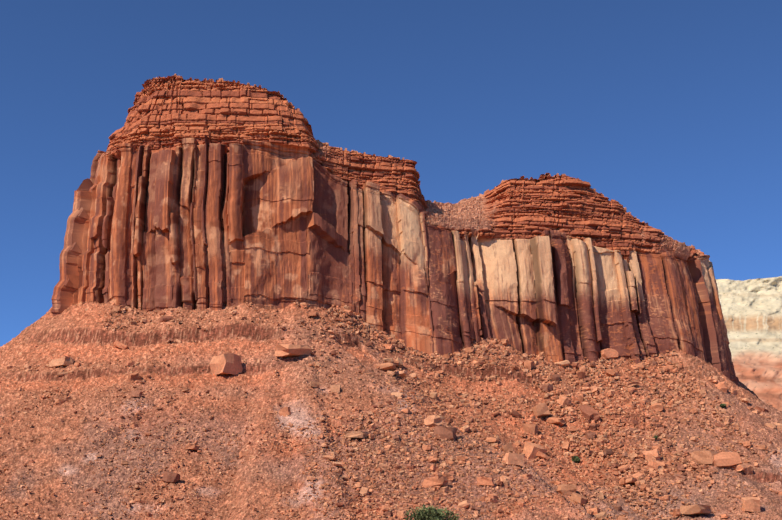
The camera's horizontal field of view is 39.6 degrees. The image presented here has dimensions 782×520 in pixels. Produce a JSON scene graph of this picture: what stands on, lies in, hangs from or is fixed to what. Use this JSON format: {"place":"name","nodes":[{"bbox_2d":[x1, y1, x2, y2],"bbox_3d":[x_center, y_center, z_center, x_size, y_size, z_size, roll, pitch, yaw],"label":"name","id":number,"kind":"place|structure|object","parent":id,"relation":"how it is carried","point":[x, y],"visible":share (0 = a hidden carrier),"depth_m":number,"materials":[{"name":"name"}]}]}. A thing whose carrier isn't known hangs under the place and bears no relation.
{"place":"outdoors","nodes":[
{"label":"outdoors","id":0,"kind":"place"},
{"bbox_2d":[0,301,781,519],"bbox_3d":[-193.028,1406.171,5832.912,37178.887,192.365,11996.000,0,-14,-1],"label":"terrain","id":1,"kind":"structure","parent":0,"point":[73,336],"depth_m":419.22,"materials":[{"name":"soil"}]},
{"bbox_2d":[0,303,781,519],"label":"talus stones","id":2,"kind":"object","parent":1,"relation":"on","point":[701,423],"visible":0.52,"depth_m":415.85,"materials":[{"name":"brown stone"}]},
{"bbox_2d":[0,302,781,519],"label":"talus boulders","id":3,"kind":"object","parent":1,"relation":"on","point":[705,457],"visible":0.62,"depth_m":434.20,"materials":[{"name":"brown stone"}]},
{"bbox_2d":[404,504,459,519],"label":"shrub","id":4,"kind":"object","parent":1,"relation":"on","point":[429,512],"depth_m":69.58,"materials":[{"name":"green plant"}]},
{"bbox_2d":[130,344,759,514],"bbox_3d":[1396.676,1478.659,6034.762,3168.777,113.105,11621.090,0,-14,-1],"label":"boulders","id":5,"kind":"object","parent":1,"relation":"on","point":[228,364],"visible":0.77,"depth_m":445.31,"materials":[{"name":"brown stone"}]},
{"bbox_2d":[572,404,725,462],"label":"slope shrubs","id":6,"kind":"object","parent":1,"relation":"on","point":[575,459],"depth_m":436.70,"materials":[{"name":"green plant"}]},
{"bbox_2d":[0,0,781,346],"label":"sky","id":7,"kind":"structure","parent":0,"point":[671,110],"materials":[{"name":"blue"}]},
{"bbox_2d":[50,74,738,384],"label":"mesa cliff","id":8,"kind":"structure","parent":0,"point":[205,193],"depth_m":532.11,"materials":[{"name":"stone"}]},
{"bbox_2d":[716,276,781,410],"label":"mesa","id":9,"kind":"structure","parent":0,"point":[752,311],"depth_m":1368.08,"materials":[{"name":"beige stone"}]}
]}

